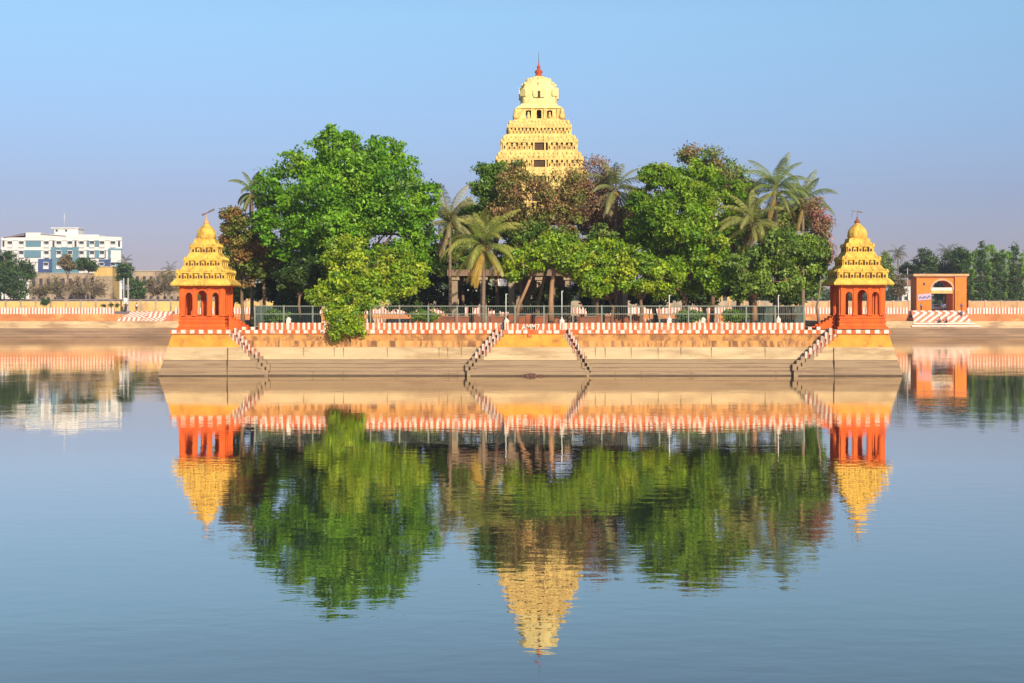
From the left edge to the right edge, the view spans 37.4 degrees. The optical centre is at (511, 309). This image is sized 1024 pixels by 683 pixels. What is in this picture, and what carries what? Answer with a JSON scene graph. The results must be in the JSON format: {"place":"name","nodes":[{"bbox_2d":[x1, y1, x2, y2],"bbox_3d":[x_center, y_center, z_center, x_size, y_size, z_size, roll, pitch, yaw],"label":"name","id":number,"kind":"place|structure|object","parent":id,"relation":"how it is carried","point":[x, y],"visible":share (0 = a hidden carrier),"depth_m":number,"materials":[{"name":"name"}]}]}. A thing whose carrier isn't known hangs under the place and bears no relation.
{"place":"outdoors","nodes":[
{"label":"outdoors","id":0,"kind":"place"},
{"bbox_2d":[29,273,93,298],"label":"old building","id":1,"kind":"structure","parent":0,"point":[41,277],"depth_m":372.00,"materials":[{"name":"paint"}]},
{"bbox_2d":[1,213,122,298],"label":"office building","id":2,"kind":"structure","parent":0,"point":[44,252],"depth_m":419.65,"materials":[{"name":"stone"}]},
{"bbox_2d":[0,299,178,300],"bbox_3d":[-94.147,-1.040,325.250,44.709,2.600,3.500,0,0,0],"label":"coping","id":3,"kind":"structure","parent":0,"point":[91,299],"depth_m":323.50,"materials":[{"name":"stone"}]},
{"bbox_2d":[94,266,119,298],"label":"yellow block","id":4,"kind":"structure","parent":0,"point":[109,273],"depth_m":365.86,"materials":[{"name":"concrete"}]},
{"bbox_2d":[133,270,178,298],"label":"old building","id":5,"kind":"structure","parent":0,"point":[142,274],"depth_m":352.00,"materials":[{"name":"paint"}]},
{"bbox_2d":[0,300,389,310],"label":"compound wall","id":6,"kind":"structure","parent":0,"point":[156,305],"depth_m":312.85,"materials":[{"name":"concrete"}]},
{"bbox_2d":[0,337,1023,682],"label":"water","id":7,"kind":"structure","parent":0,"point":[154,527],"depth_m":37.96,"materials":[{"name":"blue liquid"}]},
{"bbox_2d":[0,308,1023,336],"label":"embankment wall","id":8,"kind":"structure","parent":7,"relation":"in","point":[103,322],"depth_m":300.01,"materials":[{"name":"paint"}]},
{"bbox_2d":[116,312,172,320],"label":"stairs","id":9,"kind":"structure","parent":8,"relation":"on","point":[148,316],"depth_m":302.19,"materials":[{"name":"white paint"}]},
{"bbox_2d":[909,311,979,326],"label":"stairs","id":10,"kind":"structure","parent":8,"relation":"on","point":[930,316],"depth_m":301.18,"materials":[{"name":"white paint"}]},
{"bbox_2d":[171,317,889,375],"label":"retaining wall","id":11,"kind":"structure","parent":7,"relation":"in","point":[405,347],"depth_m":123.53,"materials":[{"name":"brown stone"}]},
{"bbox_2d":[159,328,270,375],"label":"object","id":12,"kind":"structure","parent":11,"relation":"attached to","point":[209,353],"depth_m":122.89,"materials":[{"name":"brown stone"}]},
{"bbox_2d":[465,319,591,375],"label":"double stairs","id":13,"kind":"structure","parent":11,"relation":"attached to","point":[536,349],"depth_m":122.80,"materials":[{"name":"brown stone"}]},
{"bbox_2d":[792,328,901,375],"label":"corner stairs","id":14,"kind":"structure","parent":11,"relation":"attached to","point":[854,353],"depth_m":122.89,"materials":[{"name":"brown stone"}]},
{"bbox_2d":[0,0,1023,313],"label":"sky","id":15,"kind":"structure","parent":0,"point":[132,120],"materials":[{"name":"blue"}]},
{"bbox_2d":[231,326,878,329],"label":"island ground","id":16,"kind":"structure","parent":0,"point":[806,327],"depth_m":125.31,"materials":[{"name":"soil"}]},
{"bbox_2d":[170,209,250,329],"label":"kiosk","id":17,"kind":"object","parent":16,"relation":"on","point":[204,270],"visible":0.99,"depth_m":124.52,"materials":[{"name":"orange paint"}]},
{"bbox_2d":[213,232,255,316],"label":"shade tree","id":18,"kind":"object","parent":16,"relation":"on","point":[236,294],"visible":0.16,"depth_m":156.55,"materials":[{"name":"green plant"}]},
{"bbox_2d":[228,171,261,326],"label":"coconut palm","id":19,"kind":"object","parent":16,"relation":"on","point":[247,198],"visible":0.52,"depth_m":147.83,"materials":[{"name":"green plant"}]},
{"bbox_2d":[217,205,273,322],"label":"mixed tree","id":20,"kind":"object","parent":16,"relation":"on","point":[245,250],"visible":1,"depth_m":139.01,"materials":[{"name":"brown plant"}]},
{"bbox_2d":[249,199,286,305],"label":"mixed tree","id":21,"kind":"object","parent":16,"relation":"on","point":[272,261],"visible":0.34,"depth_m":140.93,"materials":[{"name":"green plant"}]},
{"bbox_2d":[254,239,295,305],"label":"shade tree","id":22,"kind":"object","parent":16,"relation":"on","point":[271,287],"visible":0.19,"depth_m":163.82,"materials":[{"name":"green plant"}]},
{"bbox_2d":[264,307,292,322],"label":"bush","id":23,"kind":"object","parent":16,"relation":"on","point":[268,315],"visible":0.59,"depth_m":130.42,"materials":[{"name":"green plant"}]},
{"bbox_2d":[270,252,325,322],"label":"green tree","id":24,"kind":"object","parent":16,"relation":"on","point":[288,280],"visible":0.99,"depth_m":131.88,"materials":[{"name":"green plant"}]},
{"bbox_2d":[273,288,322,315],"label":"undergrowth bush","id":25,"kind":"object","parent":16,"relation":"on","point":[286,299],"visible":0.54,"depth_m":151.34,"materials":[{"name":"green plant"}]},
{"bbox_2d":[321,302,368,344],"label":"hanging shrub","id":26,"kind":"object","parent":16,"relation":"on","point":[337,319],"visible":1,"depth_m":122.74,"materials":[{"name":"green plant"}]},
{"bbox_2d":[249,123,443,303],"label":"round tree","id":27,"kind":"object","parent":16,"relation":"on","point":[358,192],"visible":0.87,"depth_m":133.69,"materials":[{"name":"green plant"}]},
{"bbox_2d":[304,233,433,316],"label":"neem tree","id":28,"kind":"object","parent":16,"relation":"on","point":[351,276],"visible":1,"depth_m":126.55,"materials":[{"name":"green plant"}]},
{"bbox_2d":[384,286,434,322],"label":"almond tree","id":29,"kind":"object","parent":16,"relation":"on","point":[419,298],"visible":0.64,"depth_m":153.04,"materials":[{"name":"green plant"}]},
{"bbox_2d":[408,307,441,322],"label":"bush","id":30,"kind":"object","parent":16,"relation":"on","point":[417,315],"visible":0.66,"depth_m":128.63,"materials":[{"name":"green plant"}]},
{"bbox_2d":[400,231,453,310],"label":"shade tree","id":31,"kind":"object","parent":16,"relation":"on","point":[434,279],"visible":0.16,"depth_m":158.40,"materials":[{"name":"green plant"}]},
{"bbox_2d":[423,183,485,315],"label":"coconut palm","id":32,"kind":"object","parent":16,"relation":"on","point":[444,211],"visible":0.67,"depth_m":141.86,"materials":[{"name":"green plant"}]},
{"bbox_2d":[429,283,479,315],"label":"undergrowth bush","id":33,"kind":"object","parent":16,"relation":"on","point":[439,299],"visible":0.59,"depth_m":151.19,"materials":[{"name":"green plant"}]},
{"bbox_2d":[431,205,492,315],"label":"green tree","id":34,"kind":"object","parent":16,"relation":"on","point":[441,267],"visible":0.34,"depth_m":148.36,"materials":[{"name":"green plant"}]},
{"bbox_2d":[442,204,502,315],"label":"shade tree","id":35,"kind":"object","parent":16,"relation":"on","point":[467,287],"visible":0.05,"depth_m":161.59,"materials":[{"name":"green plant"}]},
{"bbox_2d":[440,207,524,322],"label":"coconut palm","id":36,"kind":"object","parent":16,"relation":"on","point":[483,233],"visible":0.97,"depth_m":129.60,"materials":[{"name":"green plant"}]},
{"bbox_2d":[464,158,526,315],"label":"green tree","id":37,"kind":"object","parent":16,"relation":"on","point":[482,189],"visible":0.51,"depth_m":144.80,"materials":[{"name":"green plant"}]},
{"bbox_2d":[478,285,528,315],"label":"undergrowth bush","id":38,"kind":"object","parent":16,"relation":"on","point":[503,296],"visible":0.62,"depth_m":148.77,"materials":[{"name":"green plant"}]},
{"bbox_2d":[486,154,537,315],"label":"brown tree","id":39,"kind":"object","parent":16,"relation":"on","point":[511,187],"visible":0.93,"depth_m":141.46,"materials":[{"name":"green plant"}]},
{"bbox_2d":[415,314,638,323],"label":"courtyard wall","id":40,"kind":"structure","parent":16,"relation":"on","point":[493,318],"depth_m":132.80,"materials":[{"name":"paint"}]},
{"bbox_2d":[254,305,804,328],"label":"railing","id":41,"kind":"object","parent":16,"relation":"on","point":[767,314],"visible":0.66,"depth_m":125.99,"materials":[{"name":"metal"}]},
{"bbox_2d":[498,230,563,321],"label":"almond tree","id":42,"kind":"object","parent":16,"relation":"on","point":[532,258],"visible":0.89,"depth_m":128.71,"materials":[{"name":"green plant"}]},
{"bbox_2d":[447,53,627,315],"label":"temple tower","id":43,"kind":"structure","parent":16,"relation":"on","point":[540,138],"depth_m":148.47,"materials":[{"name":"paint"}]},
{"bbox_2d":[526,282,576,313],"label":"undergrowth bush","id":44,"kind":"object","parent":16,"relation":"on","point":[567,296],"visible":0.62,"depth_m":140.91,"materials":[{"name":"green plant"}]},
{"bbox_2d":[522,164,591,315],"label":"brown tree","id":45,"kind":"object","parent":16,"relation":"on","point":[564,208],"visible":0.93,"depth_m":138.94,"materials":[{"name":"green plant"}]},
{"bbox_2d":[504,216,619,315],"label":"olive tree","id":46,"kind":"object","parent":16,"relation":"on","point":[526,232],"visible":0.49,"depth_m":132.78,"materials":[{"name":"green plant"}]},
{"bbox_2d":[535,232,624,322],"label":"almond tree","id":47,"kind":"object","parent":16,"relation":"on","point":[576,261],"visible":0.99,"depth_m":128.00,"materials":[{"name":"green plant"}]},
{"bbox_2d":[566,153,626,315],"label":"brown tree","id":48,"kind":"object","parent":16,"relation":"on","point":[597,212],"visible":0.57,"depth_m":140.49,"materials":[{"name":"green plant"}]},
{"bbox_2d":[578,289,618,314],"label":"undergrowth bush","id":49,"kind":"object","parent":16,"relation":"on","point":[585,301],"visible":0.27,"depth_m":150.94,"materials":[{"name":"green plant"}]},
{"bbox_2d":[571,225,631,296],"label":"shade tree","id":50,"kind":"object","parent":16,"relation":"on","point":[574,287],"visible":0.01,"depth_m":160.88,"materials":[{"name":"green plant"}]},
{"bbox_2d":[586,247,625,322],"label":"almond tree","id":51,"kind":"object","parent":16,"relation":"on","point":[610,298],"visible":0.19,"depth_m":130.81,"materials":[{"name":"green plant"}]},
{"bbox_2d":[578,159,640,315],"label":"coconut palm","id":52,"kind":"object","parent":16,"relation":"on","point":[612,201],"visible":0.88,"depth_m":138.76,"materials":[{"name":"green plant"}]},
{"bbox_2d":[594,186,641,315],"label":"mixed tree","id":53,"kind":"object","parent":16,"relation":"on","point":[622,232],"visible":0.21,"depth_m":143.58,"materials":[{"name":"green plant"}]},
{"bbox_2d":[608,239,687,322],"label":"almond tree","id":54,"kind":"object","parent":16,"relation":"on","point":[634,264],"visible":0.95,"depth_m":128.64,"materials":[{"name":"green plant"}]},
{"bbox_2d":[628,289,674,322],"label":"almond tree","id":55,"kind":"object","parent":16,"relation":"on","point":[648,300],"visible":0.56,"depth_m":152.94,"materials":[{"name":"green plant"}]},
{"bbox_2d":[620,156,732,311],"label":"broad tree","id":56,"kind":"object","parent":16,"relation":"on","point":[660,222],"visible":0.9,"depth_m":131.40,"materials":[{"name":"green plant"}]},
{"bbox_2d":[673,308,707,322],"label":"bush","id":57,"kind":"object","parent":16,"relation":"on","point":[694,315],"visible":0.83,"depth_m":128.65,"materials":[{"name":"green plant"}]},
{"bbox_2d":[673,282,727,309],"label":"undergrowth bush","id":58,"kind":"object","parent":16,"relation":"on","point":[701,299],"visible":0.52,"depth_m":151.23,"materials":[{"name":"green plant"}]},
{"bbox_2d":[675,217,741,322],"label":"shade tree","id":59,"kind":"object","parent":16,"relation":"on","point":[728,293],"visible":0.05,"depth_m":159.22,"materials":[{"name":"green plant"}]},
{"bbox_2d":[673,140,759,322],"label":"brown tree","id":60,"kind":"object","parent":16,"relation":"on","point":[685,155],"visible":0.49,"depth_m":142.27,"materials":[{"name":"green plant"}]},
{"bbox_2d":[714,178,751,310],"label":"green tree","id":61,"kind":"object","parent":16,"relation":"on","point":[736,188],"visible":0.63,"depth_m":135.27,"materials":[{"name":"green plant"}]},
{"bbox_2d":[721,308,751,322],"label":"bush","id":62,"kind":"object","parent":16,"relation":"on","point":[740,315],"visible":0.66,"depth_m":129.53,"materials":[{"name":"green plant"}]},
{"bbox_2d":[721,229,772,305],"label":"shade tree","id":63,"kind":"object","parent":16,"relation":"on","point":[746,298],"visible":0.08,"depth_m":163.49,"materials":[{"name":"green plant"}]},
{"bbox_2d":[716,190,784,322],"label":"coconut palm","id":64,"kind":"object","parent":16,"relation":"on","point":[751,235],"visible":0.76,"depth_m":132.84,"materials":[{"name":"green plant"}]},
{"bbox_2d":[719,197,831,305],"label":"mixed tree","id":65,"kind":"object","parent":16,"relation":"on","point":[785,221],"visible":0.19,"depth_m":144.54,"materials":[{"name":"green plant"}]},
{"bbox_2d":[742,152,810,322],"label":"coconut palm","id":66,"kind":"object","parent":16,"relation":"on","point":[776,193],"visible":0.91,"depth_m":138.75,"materials":[{"name":"green plant"}]},
{"bbox_2d":[722,225,833,321],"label":"forked tree","id":67,"kind":"object","parent":16,"relation":"on","point":[806,248],"visible":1,"depth_m":128.02,"materials":[{"name":"green plant"}]},
{"bbox_2d":[764,287,812,305],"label":"undergrowth bush","id":68,"kind":"object","parent":16,"relation":"on","point":[787,302],"visible":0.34,"depth_m":151.06,"materials":[{"name":"green plant"}]},
{"bbox_2d":[772,249,826,322],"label":"shade tree","id":69,"kind":"object","parent":16,"relation":"on","point":[815,290],"visible":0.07,"depth_m":158.51,"materials":[{"name":"green plant"}]},
{"bbox_2d":[777,170,837,326],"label":"coconut palm","id":70,"kind":"object","parent":16,"relation":"on","point":[808,187],"visible":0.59,"depth_m":143.82,"materials":[{"name":"green plant"}]},
{"bbox_2d":[798,194,840,322],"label":"pink tree","id":71,"kind":"object","parent":16,"relation":"on","point":[815,213],"visible":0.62,"depth_m":136.70,"materials":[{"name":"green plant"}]},
{"bbox_2d":[811,211,893,328],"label":"kiosk","id":72,"kind":"object","parent":16,"relation":"on","point":[857,270],"visible":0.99,"depth_m":124.53,"materials":[{"name":"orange paint"}]},
{"bbox_2d":[428,300,772,307],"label":"compound wall","id":73,"kind":"structure","parent":0,"point":[726,303],"depth_m":312.85,"materials":[{"name":"paint"}]},
{"bbox_2d":[780,300,909,310],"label":"compound wall","id":74,"kind":"structure","parent":0,"point":[888,304],"depth_m":312.85,"materials":[{"name":"concrete"}]},
{"bbox_2d":[968,300,1023,307],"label":"compound wall","id":75,"kind":"structure","parent":0,"point":[996,304],"depth_m":312.85,"materials":[{"name":"concrete"}]},
{"bbox_3d":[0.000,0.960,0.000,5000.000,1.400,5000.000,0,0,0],"label":"ground","id":76,"kind":"structure","parent":0,"visible":0},
{"bbox_2d":[0,249,19,298],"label":"tree","id":77,"kind":"object","parent":76,"relation":"on","point":[6,261],"visible":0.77,"depth_m":334.36,"materials":[{"name":"green plant"}]},
{"bbox_2d":[0,267,31,300],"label":"tree","id":78,"kind":"object","parent":76,"relation":"on","point":[12,284],"visible":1,"depth_m":320.32,"materials":[{"name":"green plant"}]},
{"bbox_2d":[14,258,37,298],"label":"tree","id":79,"kind":"object","parent":76,"relation":"on","point":[28,269],"visible":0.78,"depth_m":336.89,"materials":[{"name":"green plant"}]},
{"bbox_2d":[25,278,52,298],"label":"bank tree","id":80,"kind":"object","parent":76,"relation":"on","point":[40,292],"visible":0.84,"depth_m":331.59,"materials":[{"name":"brown plant"}]},
{"bbox_2d":[42,274,69,298],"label":"bank tree","id":81,"kind":"object","parent":76,"relation":"on","point":[57,286],"visible":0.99,"depth_m":329.33,"materials":[{"name":"brown plant"}]},
{"bbox_2d":[56,253,78,298],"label":"tree","id":82,"kind":"object","parent":76,"relation":"on","point":[66,264],"visible":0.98,"depth_m":350.47,"materials":[{"name":"brown plant"}]},
{"bbox_2d":[62,275,91,298],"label":"bank tree","id":83,"kind":"object","parent":76,"relation":"on","point":[78,292],"visible":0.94,"depth_m":333.77,"materials":[{"name":"brown plant"}]},
{"bbox_2d":[73,255,99,298],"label":"tree","id":84,"kind":"object","parent":76,"relation":"on","point":[84,264],"visible":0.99,"depth_m":354.30,"materials":[{"name":"green plant"}]},
{"bbox_2d":[79,274,110,298],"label":"bank tree","id":85,"kind":"object","parent":76,"relation":"on","point":[96,289],"visible":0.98,"depth_m":327.43,"materials":[{"name":"brown plant"}]},
{"bbox_2d":[111,262,135,311],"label":"tree","id":86,"kind":"object","parent":76,"relation":"on","point":[123,271],"visible":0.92,"depth_m":343.87,"materials":[{"name":"green plant"}]},
{"bbox_2d":[124,278,147,311],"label":"tree","id":87,"kind":"object","parent":76,"relation":"on","point":[138,290],"visible":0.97,"depth_m":325.11,"materials":[{"name":"green plant"}]},
{"bbox_2d":[140,277,161,311],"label":"tree","id":88,"kind":"object","parent":76,"relation":"on","point":[151,288],"visible":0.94,"depth_m":334.99,"materials":[{"name":"brown plant"}]},
{"bbox_2d":[154,269,177,311],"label":"tree","id":89,"kind":"object","parent":76,"relation":"on","point":[165,284],"visible":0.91,"depth_m":332.77,"materials":[{"name":"brown plant"}]},
{"bbox_2d":[0,288,1023,310],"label":"distant woods","id":90,"kind":"object","parent":76,"relation":"on","point":[864,297],"visible":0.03,"depth_m":511.05,"materials":[{"name":"green plant"}]},
{"bbox_2d":[880,250,898,288],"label":"tree","id":91,"kind":"object","parent":76,"relation":"on","point":[885,262],"visible":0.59,"depth_m":331.39,"materials":[{"name":"green plant"}]},
{"bbox_2d":[887,244,907,300],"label":"coconut palm","id":92,"kind":"object","parent":76,"relation":"on","point":[897,256],"visible":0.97,"depth_m":334.93,"materials":[{"name":"green plant"}]},
{"bbox_2d":[888,273,909,299],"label":"bank tree","id":93,"kind":"object","parent":76,"relation":"on","point":[899,291],"visible":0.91,"depth_m":334.71,"materials":[{"name":"brown plant"}]},
{"bbox_2d":[896,257,918,311],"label":"tree","id":94,"kind":"object","parent":76,"relation":"on","point":[905,266],"visible":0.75,"depth_m":349.25,"materials":[{"name":"green plant"}]},
{"bbox_2d":[912,247,939,273],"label":"tree","id":95,"kind":"object","parent":76,"relation":"on","point":[929,266],"visible":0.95,"depth_m":340.32,"materials":[{"name":"green plant"}]},
{"bbox_2d":[905,274,968,310],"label":"gateway","id":96,"kind":"object","parent":76,"relation":"on","point":[954,290],"visible":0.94,"depth_m":312.00,"materials":[{"name":"orange paint"}]},
{"bbox_2d":[934,258,956,303],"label":"tree","id":97,"kind":"object","parent":76,"relation":"on","point":[943,269],"visible":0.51,"depth_m":345.05,"materials":[{"name":"green plant"}]},
{"bbox_2d":[941,245,970,273],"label":"tree","id":98,"kind":"object","parent":76,"relation":"on","point":[955,257],"visible":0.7,"depth_m":337.21,"materials":[{"name":"green plant"}]},
{"bbox_2d":[958,259,970,295],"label":"columnar tree","id":99,"kind":"object","parent":76,"relation":"on","point":[963,267],"visible":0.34,"depth_m":329.56,"materials":[{"name":"green plant"}]},
{"bbox_2d":[964,252,976,299],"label":"columnar tree","id":100,"kind":"object","parent":76,"relation":"on","point":[971,276],"visible":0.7,"depth_m":334.52,"materials":[{"name":"green plant"}]},
{"bbox_2d":[970,247,979,300],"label":"columnar tree","id":101,"kind":"object","parent":76,"relation":"on","point":[974,253],"visible":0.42,"depth_m":339.57,"materials":[{"name":"green plant"}]},
{"bbox_2d":[974,240,988,300],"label":"columnar tree","id":102,"kind":"object","parent":76,"relation":"on","point":[981,260],"visible":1,"depth_m":329.57,"materials":[{"name":"green plant"}]},
{"bbox_2d":[982,245,993,300],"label":"columnar tree","id":103,"kind":"object","parent":76,"relation":"on","point":[987,277],"visible":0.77,"depth_m":334.50,"materials":[{"name":"green plant"}]},
{"bbox_2d":[991,252,1004,300],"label":"columnar tree","id":104,"kind":"object","parent":76,"relation":"on","point":[997,293],"visible":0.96,"depth_m":329.64,"materials":[{"name":"green plant"}]},
{"bbox_2d":[996,248,1009,299],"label":"columnar tree","id":105,"kind":"object","parent":76,"relation":"on","point":[1005,271],"visible":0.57,"depth_m":334.55,"materials":[{"name":"green plant"}]},
{"bbox_2d":[1006,251,1013,300],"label":"columnar tree","id":106,"kind":"object","parent":76,"relation":"on","point":[1009,262],"visible":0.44,"depth_m":339.66,"materials":[{"name":"green plant"}]},
{"bbox_2d":[1008,241,1022,300],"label":"columnar tree","id":107,"kind":"object","parent":76,"relation":"on","point":[1014,269],"visible":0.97,"depth_m":329.67,"materials":[{"name":"green plant"}]},
{"bbox_2d":[1013,252,1023,300],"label":"columnar tree","id":108,"kind":"object","parent":76,"relation":"on","point":[1021,266],"visible":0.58,"depth_m":334.74,"materials":[{"name":"green plant"}]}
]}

